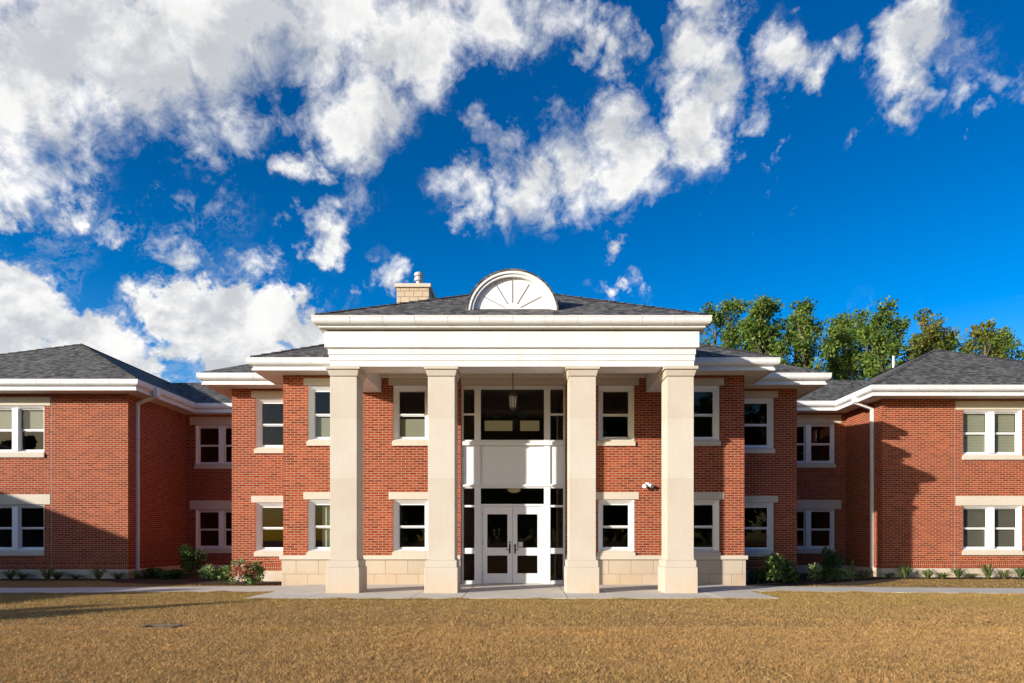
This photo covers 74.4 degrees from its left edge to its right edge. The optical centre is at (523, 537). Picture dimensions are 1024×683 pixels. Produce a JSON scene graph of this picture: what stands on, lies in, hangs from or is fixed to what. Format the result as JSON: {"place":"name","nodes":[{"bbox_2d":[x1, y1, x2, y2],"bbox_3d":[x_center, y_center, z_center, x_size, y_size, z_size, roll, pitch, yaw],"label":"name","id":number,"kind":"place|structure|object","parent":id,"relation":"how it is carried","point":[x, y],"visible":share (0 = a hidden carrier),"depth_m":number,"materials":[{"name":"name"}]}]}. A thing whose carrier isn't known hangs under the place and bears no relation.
{"place":"outdoors","nodes":[
{"label":"outdoors","id":0,"kind":"place"},
{"bbox_2d":[0,586,297,593],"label":"path","id":1,"kind":"structure","parent":0,"point":[152,589],"depth_m":16.96,"materials":[{"name":"concrete"}]},
{"bbox_2d":[246,584,776,599],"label":"path","id":2,"kind":"structure","parent":0,"point":[497,591],"depth_m":15.95,"materials":[{"name":"concrete"}]},
{"bbox_2d":[0,578,1023,682],"bbox_3d":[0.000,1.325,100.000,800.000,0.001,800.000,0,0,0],"label":"ground","id":3,"kind":"structure","parent":0,"point":[317,620],"depth_m":9.16,"materials":[{"name":"brown plant"}]},
{"bbox_2d":[0,573,281,584],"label":"planting bed","id":4,"kind":"object","parent":3,"relation":"on","point":[196,579],"visible":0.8,"depth_m":20.30,"materials":[{"name":"brown soil"}]},
{"bbox_2d":[2,569,30,579],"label":"daylily","id":5,"kind":"object","parent":4,"relation":"on","point":[10,576],"visible":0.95,"depth_m":21.22,"materials":[{"name":"green plant"}]},
{"bbox_2d":[12,572,34,578],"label":"daylily","id":6,"kind":"object","parent":4,"relation":"on","point":[21,576],"visible":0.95,"depth_m":21.36,"materials":[{"name":"green plant"}]},
{"bbox_2d":[29,567,62,579],"bbox_3d":[-14.886,1.111,21.078,1.020,0.399,0.941,0,0,0],"label":"daylily","id":7,"kind":"object","parent":4,"relation":"on","point":[46,575],"visible":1,"depth_m":20.98,"materials":[{"name":"green plant"}]},
{"bbox_2d":[52,571,71,578],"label":"daylily","id":8,"kind":"object","parent":4,"relation":"on","point":[57,576],"visible":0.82,"depth_m":21.27,"materials":[{"name":"green plant"}]},
{"bbox_2d":[65,574,86,578],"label":"daylily","id":9,"kind":"object","parent":4,"relation":"on","point":[77,576],"visible":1,"depth_m":21.31,"materials":[{"name":"green plant"}]},
{"bbox_2d":[89,568,114,579],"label":"daylily","id":10,"kind":"object","parent":4,"relation":"on","point":[97,574],"visible":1,"depth_m":21.00,"materials":[{"name":"green plant"}]},
{"bbox_2d":[108,571,129,578],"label":"daylily","id":11,"kind":"object","parent":4,"relation":"on","point":[118,575],"visible":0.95,"depth_m":21.29,"materials":[{"name":"green plant"}]},
{"bbox_2d":[124,570,149,579],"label":"daylily","id":12,"kind":"object","parent":4,"relation":"on","point":[136,574],"visible":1,"depth_m":21.22,"materials":[{"name":"green plant"}]},
{"bbox_2d":[138,567,162,578],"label":"shrub","id":13,"kind":"object","parent":4,"relation":"on","point":[153,572],"visible":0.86,"depth_m":21.77,"materials":[{"name":"green plant"}]},
{"bbox_2d":[159,568,187,579],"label":"shrub","id":14,"kind":"object","parent":4,"relation":"on","point":[172,574],"visible":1,"depth_m":21.38,"materials":[{"name":"green plant"}]},
{"bbox_2d":[178,542,207,576],"bbox_3d":[-11.084,0.727,22.603,0.882,1.176,0.855,0,0,-38],"label":"shrub","id":15,"kind":"object","parent":4,"relation":"on","point":[187,555],"visible":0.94,"depth_m":22.52,"materials":[{"name":"green plant"}]},
{"bbox_2d":[198,564,223,579],"bbox_3d":[-9.812,1.067,21.282,0.853,0.516,0.690,0,0,0],"label":"shrub","id":16,"kind":"object","parent":4,"relation":"on","point":[207,570],"visible":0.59,"depth_m":21.15,"materials":[{"name":"green plant"}]},
{"bbox_2d":[209,568,228,580],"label":"shrub","id":17,"kind":"object","parent":4,"relation":"on","point":[217,575],"visible":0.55,"depth_m":20.56,"materials":[{"name":"green plant"}]},
{"bbox_2d":[220,558,265,584],"bbox_3d":[-7.816,0.951,19.005,1.166,0.769,1.159,0,0,0],"label":"flowering shrub","id":18,"kind":"object","parent":4,"relation":"on","point":[250,572],"visible":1,"depth_m":18.69,"materials":[{"name":"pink plant"}]},
{"bbox_2d":[141,624,181,628],"bbox_3d":[-5.400,1.330,10.000,0.500,0.080,0.300,0,0,0],"label":"valve box","id":19,"kind":"object","parent":3,"relation":"on","point":[173,625],"visible":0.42,"depth_m":10.11,"materials":[{"name":"green plastic"}]},
{"bbox_2d":[0,268,1023,592],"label":"brick building","id":20,"kind":"structure","parent":3,"relation":"on","point":[358,450],"depth_m":20.40,"materials":[{"name":"brick"}]},
{"bbox_2d":[0,494,49,555],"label":"window","id":21,"kind":"structure","parent":20,"relation":"in","point":[16,527],"depth_m":21.69,"materials":[{"name":"white plastic"}]},
{"bbox_2d":[0,397,49,457],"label":"window","id":22,"kind":"structure","parent":20,"relation":"in","point":[13,407],"depth_m":21.76,"materials":[{"name":"white glass"}]},
{"bbox_2d":[190,501,231,552],"bbox_3d":[-11.450,-0.422,25.523,2.340,1.984,0.255,0,0,0],"label":"window","id":23,"kind":"structure","parent":20,"relation":"in","point":[222,507],"depth_m":25.48,"materials":[{"name":"beige stone"}]},
{"bbox_2d":[190,417,231,468],"bbox_3d":[-11.450,-3.592,25.523,2.340,1.964,0.255,0,0,0],"label":"window","id":24,"kind":"structure","parent":20,"relation":"in","point":[222,423],"depth_m":25.48,"materials":[{"name":"white plastic"}]},
{"bbox_2d":[251,496,282,556],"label":"window","id":25,"kind":"structure","parent":20,"relation":"in","point":[261,502],"depth_m":20.44,"materials":[{"name":"white plastic"}]},
{"bbox_2d":[251,391,282,452],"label":"window","id":26,"kind":"structure","parent":20,"relation":"in","point":[262,397],"depth_m":20.45,"materials":[{"name":"beige stone"}]},
{"bbox_2d":[303,492,329,554],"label":"window","id":27,"kind":"structure","parent":20,"relation":"in","point":[312,549],"depth_m":18.85,"materials":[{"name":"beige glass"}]},
{"bbox_2d":[303,378,329,445],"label":"window","id":28,"kind":"structure","parent":20,"relation":"in","point":[316,437],"depth_m":18.83,"materials":[{"name":"beige glass"}]},
{"bbox_2d":[389,492,427,554],"bbox_3d":[-3.135,-0.395,18.822,1.260,1.759,0.255,0,0,0],"label":"window","id":29,"kind":"structure","parent":20,"relation":"in","point":[397,550],"depth_m":18.81,"materials":[{"name":"beige glass"}]},
{"bbox_2d":[389,378,427,445],"bbox_3d":[-3.135,-3.502,18.837,1.260,1.884,0.285,0,0,0],"label":"window","id":30,"kind":"structure","parent":20,"relation":"in","point":[402,436],"depth_m":18.84,"materials":[{"name":"beige glass"}]},
{"bbox_2d":[482,507,511,582],"bbox_3d":[-0.747,0.198,18.847,0.837,2.145,0.116,0,0,0],"label":"door","id":31,"kind":"structure","parent":20,"relation":"in","point":[486,577],"depth_m":18.85,"materials":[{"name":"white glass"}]},
{"bbox_2d":[508,373,517,409],"bbox_3d":[-0.285,-3.894,17.300,0.270,1.219,0.234,0,0,0],"label":"lantern","id":32,"kind":"object","parent":20,"relation":"hanging from","point":[512,396],"visible":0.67,"depth_m":17.25,"materials":[{"name":"brown metal"}]},
{"bbox_2d":[513,507,541,582],"bbox_3d":[0.097,0.198,18.847,0.837,2.145,0.116,0,0,0],"label":"door","id":33,"kind":"structure","parent":20,"relation":"in","point":[517,577],"depth_m":18.85,"materials":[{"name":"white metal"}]},
{"bbox_2d":[596,492,638,554],"bbox_3d":[2.565,-0.395,18.822,1.260,1.759,0.255,0,0,0],"label":"window","id":34,"kind":"structure","parent":20,"relation":"in","point":[629,550],"depth_m":18.80,"materials":[{"name":"beige glass"}]},
{"bbox_2d":[596,378,638,445],"bbox_3d":[2.565,-3.502,18.822,1.260,1.884,0.255,0,0,0],"label":"window","id":35,"kind":"structure","parent":20,"relation":"in","point":[602,441],"depth_m":18.80,"materials":[{"name":"beige glass"}]},
{"bbox_2d":[642,483,653,487],"bbox_3d":[3.420,-1.457,18.648,0.324,0.166,0.205,0,0,0],"label":"wall light","id":36,"kind":"object","parent":20,"relation":"attached to","point":[645,485],"visible":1,"depth_m":18.59,"materials":[{"name":"white plastic"}]},
{"bbox_2d":[694,492,723,554],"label":"window","id":37,"kind":"structure","parent":20,"relation":"in","point":[714,550],"depth_m":18.80,"materials":[{"name":"beige stone"}]},
{"bbox_2d":[694,378,723,445],"bbox_3d":[4.935,-3.502,18.822,1.260,1.884,0.255,0,0,0],"label":"window frame","id":38,"kind":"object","parent":20,"relation":"in","point":[714,440],"depth_m":18.80,"materials":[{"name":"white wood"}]},
{"bbox_2d":[744,496,777,556],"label":"window","id":39,"kind":"structure","parent":20,"relation":"in","point":[767,502],"depth_m":20.44,"materials":[{"name":"white plastic"}]},
{"bbox_2d":[744,391,777,452],"bbox_3d":[7.055,-3.502,20.473,1.260,1.884,0.255,0,0,0],"label":"window frame","id":40,"kind":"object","parent":20,"relation":"in","point":[750,397],"depth_m":20.43,"materials":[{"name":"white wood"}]},
{"bbox_2d":[797,500,840,552],"bbox_3d":[10.590,-0.422,25.123,2.400,1.984,0.255,0,0,0],"label":"window","id":41,"kind":"structure","parent":20,"relation":"in","point":[806,506],"depth_m":25.08,"materials":[{"name":"beige stone"}]},
{"bbox_2d":[797,415,840,467],"bbox_3d":[10.590,-3.592,25.123,2.400,1.964,0.255,0,0,0],"label":"window","id":42,"kind":"structure","parent":20,"relation":"in","point":[806,421],"depth_m":25.08,"materials":[{"name":"white plastic"}]},
{"bbox_2d":[956,496,1023,554],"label":"window","id":43,"kind":"structure","parent":20,"relation":"in","point":[989,514],"depth_m":22.60,"materials":[{"name":"white glass"}]},
{"bbox_2d":[956,401,1023,459],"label":"window","id":44,"kind":"structure","parent":20,"relation":"in","point":[989,420],"depth_m":22.60,"materials":[{"name":"white glass"}]},
{"bbox_2d":[699,300,744,348],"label":"tree","id":45,"kind":"object","parent":3,"relation":"on","point":[709,310],"visible":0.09,"depth_m":49.02,"materials":[{"name":"green plant"}]},
{"bbox_2d":[711,294,751,350],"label":"tree","id":46,"kind":"object","parent":3,"relation":"on","point":[738,305],"visible":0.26,"depth_m":48.34,"materials":[{"name":"green plant"}]},
{"bbox_2d":[739,293,790,363],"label":"tree","id":47,"kind":"object","parent":3,"relation":"on","point":[768,300],"visible":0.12,"depth_m":46.58,"materials":[{"name":"green plant"}]},
{"bbox_2d":[736,298,794,365],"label":"tree","id":48,"kind":"object","parent":3,"relation":"on","point":[760,328],"visible":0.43,"depth_m":45.55,"materials":[{"name":"green plant"}]},
{"bbox_2d":[773,309,824,369],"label":"tree","id":49,"kind":"object","parent":3,"relation":"on","point":[789,327],"visible":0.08,"depth_m":50.32,"materials":[{"name":"green plant"}]},
{"bbox_2d":[782,297,846,379],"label":"tree","id":50,"kind":"object","parent":3,"relation":"on","point":[805,352],"visible":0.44,"depth_m":45.07,"materials":[{"name":"green plant"}]},
{"bbox_2d":[812,313,856,376],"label":"tree","id":51,"kind":"object","parent":3,"relation":"on","point":[833,319],"visible":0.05,"depth_m":54.55,"materials":[{"name":"green plant"}]},
{"bbox_2d":[820,307,872,379],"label":"tree","id":52,"kind":"object","parent":3,"relation":"on","point":[835,368],"visible":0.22,"depth_m":51.35,"materials":[{"name":"green plant"}]},
{"bbox_2d":[832,314,893,379],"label":"tree","id":53,"kind":"object","parent":3,"relation":"on","point":[852,354],"visible":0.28,"depth_m":47.70,"materials":[{"name":"green plant"}]},
{"bbox_2d":[855,295,911,378],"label":"tree","id":54,"kind":"object","parent":3,"relation":"on","point":[869,335],"visible":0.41,"depth_m":42.81,"materials":[{"name":"green plant"}]},
{"bbox_2d":[848,315,920,379],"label":"tree","id":55,"kind":"object","parent":3,"relation":"on","point":[906,352],"visible":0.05,"depth_m":50.75,"materials":[{"name":"green plant"}]},
{"bbox_2d":[746,573,1023,584],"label":"planting bed","id":56,"kind":"object","parent":3,"relation":"on","point":[858,580],"visible":0.7,"depth_m":20.77,"materials":[{"name":"brown soil"}]},
{"bbox_2d":[747,568,767,583],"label":"shrub","id":57,"kind":"object","parent":56,"relation":"on","point":[756,576],"visible":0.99,"depth_m":19.56,"materials":[{"name":"green plant"}]},
{"bbox_2d":[763,552,794,582],"bbox_3d":[7.349,0.870,19.635,1.136,0.958,0.845,0,0,-37],"label":"shrub","id":58,"kind":"object","parent":56,"relation":"on","point":[776,567],"visible":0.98,"depth_m":19.40,"materials":[{"name":"green plant"}]},
{"bbox_2d":[776,570,799,582],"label":"shrub","id":59,"kind":"object","parent":56,"relation":"on","point":[794,577],"visible":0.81,"depth_m":19.55,"materials":[{"name":"green plant"}]},
{"bbox_2d":[806,562,822,580],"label":"shrub","id":60,"kind":"object","parent":56,"relation":"on","point":[814,569],"visible":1,"depth_m":20.55,"materials":[{"name":"green plant"}]},
{"bbox_2d":[812,567,842,580],"bbox_3d":[9.234,1.095,20.524,0.848,0.446,0.688,0,0,0],"label":"shrub","id":61,"kind":"object","parent":56,"relation":"on","point":[831,574],"visible":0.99,"depth_m":20.51,"materials":[{"name":"green plant"}]},
{"bbox_2d":[819,546,845,571],"bbox_3d":[10.231,0.775,22.430,0.907,1.104,0.909,0,0,-39],"label":"shrub","id":62,"kind":"object","parent":56,"relation":"on","point":[832,560],"visible":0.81,"depth_m":22.32,"materials":[{"name":"green plant"}]},
{"bbox_2d":[836,568,854,579],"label":"shrub","id":63,"kind":"object","parent":56,"relation":"on","point":[845,571],"visible":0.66,"depth_m":20.67,"materials":[{"name":"green plant"}]},
{"bbox_2d":[854,570,879,579],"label":"daylily","id":64,"kind":"object","parent":56,"relation":"on","point":[862,574],"visible":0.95,"depth_m":21.24,"materials":[{"name":"green plant"}]},
{"bbox_2d":[882,572,901,577],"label":"daylily","id":65,"kind":"object","parent":56,"relation":"on","point":[889,575],"visible":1,"depth_m":21.83,"materials":[{"name":"green plant"}]},
{"bbox_2d":[893,565,916,577],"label":"daylily","id":66,"kind":"object","parent":56,"relation":"on","point":[904,570],"visible":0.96,"depth_m":22.04,"materials":[{"name":"green plant"}]},
{"bbox_2d":[915,569,940,577],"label":"daylily","id":67,"kind":"object","parent":56,"relation":"on","point":[927,573],"visible":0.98,"depth_m":21.80,"materials":[{"name":"green plant"}]},
{"bbox_2d":[930,572,958,578],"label":"daylily","id":68,"kind":"object","parent":56,"relation":"on","point":[943,575],"visible":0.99,"depth_m":21.67,"materials":[{"name":"green plant"}]},
{"bbox_2d":[947,567,969,577],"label":"daylily","id":69,"kind":"object","parent":56,"relation":"on","point":[957,572],"visible":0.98,"depth_m":21.91,"materials":[{"name":"green plant"}]},
{"bbox_2d":[962,573,983,577],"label":"daylily","id":70,"kind":"object","parent":56,"relation":"on","point":[969,575],"visible":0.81,"depth_m":22.00,"materials":[{"name":"green plant"}]},
{"bbox_2d":[970,564,1002,578],"bbox_3d":[14.967,1.058,21.795,1.042,0.503,0.906,0,0,0],"label":"daylily","id":71,"kind":"object","parent":56,"relation":"on","point":[987,569],"visible":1,"depth_m":21.68,"materials":[{"name":"green plant"}]},
{"bbox_2d":[991,570,1018,578],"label":"daylily","id":72,"kind":"object","parent":56,"relation":"on","point":[1005,574],"visible":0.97,"depth_m":21.72,"materials":[{"name":"green plant"}]},
{"bbox_2d":[1010,566,1023,577],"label":"daylily","id":73,"kind":"object","parent":56,"relation":"on","point":[1020,572],"visible":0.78,"depth_m":22.03,"materials":[{"name":"green plant"}]},
{"bbox_2d":[903,328,951,357],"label":"tree","id":74,"kind":"object","parent":3,"relation":"on","point":[948,349],"visible":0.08,"depth_m":49.64,"materials":[{"name":"green plant"}]},
{"bbox_2d":[899,306,959,364],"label":"tree","id":75,"kind":"object","parent":3,"relation":"on","point":[925,343],"visible":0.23,"depth_m":46.43,"materials":[{"name":"green plant"}]},
{"bbox_2d":[939,333,971,353],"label":"tree","id":76,"kind":"object","parent":3,"relation":"on","point":[956,344],"visible":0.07,"depth_m":53.14,"materials":[{"name":"green plant"}]},
{"bbox_2d":[953,317,1008,358],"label":"tree","id":77,"kind":"object","parent":3,"relation":"on","point":[977,332],"visible":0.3,"depth_m":45.83,"materials":[{"name":"green plant"}]},
{"bbox_2d":[981,328,1018,359],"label":"tree","id":78,"kind":"object","parent":3,"relation":"on","point":[1010,345],"visible":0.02,"depth_m":53.43,"materials":[{"name":"green plant"}]},
{"bbox_2d":[980,326,1023,360],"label":"tree","id":79,"kind":"object","parent":3,"relation":"on","point":[1010,337],"visible":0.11,"depth_m":49.12,"materials":[{"name":"green plant"}]},
{"bbox_2d":[0,0,1023,382],"label":"sky","id":80,"kind":"structure","parent":0,"point":[185,184],"materials":[{"name":"blue"}]},
{"bbox_2d":[851,559,854,580],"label":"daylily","id":81,"kind":"object","parent":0,"point":[852,564],"visible":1,"depth_m":20.68,"materials":[{"name":"green plant"}]},
{"bbox_2d":[730,586,1023,593],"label":"path","id":82,"kind":"structure","parent":0,"point":[890,589],"depth_m":16.96,"materials":[{"name":"concrete"}]}
]}

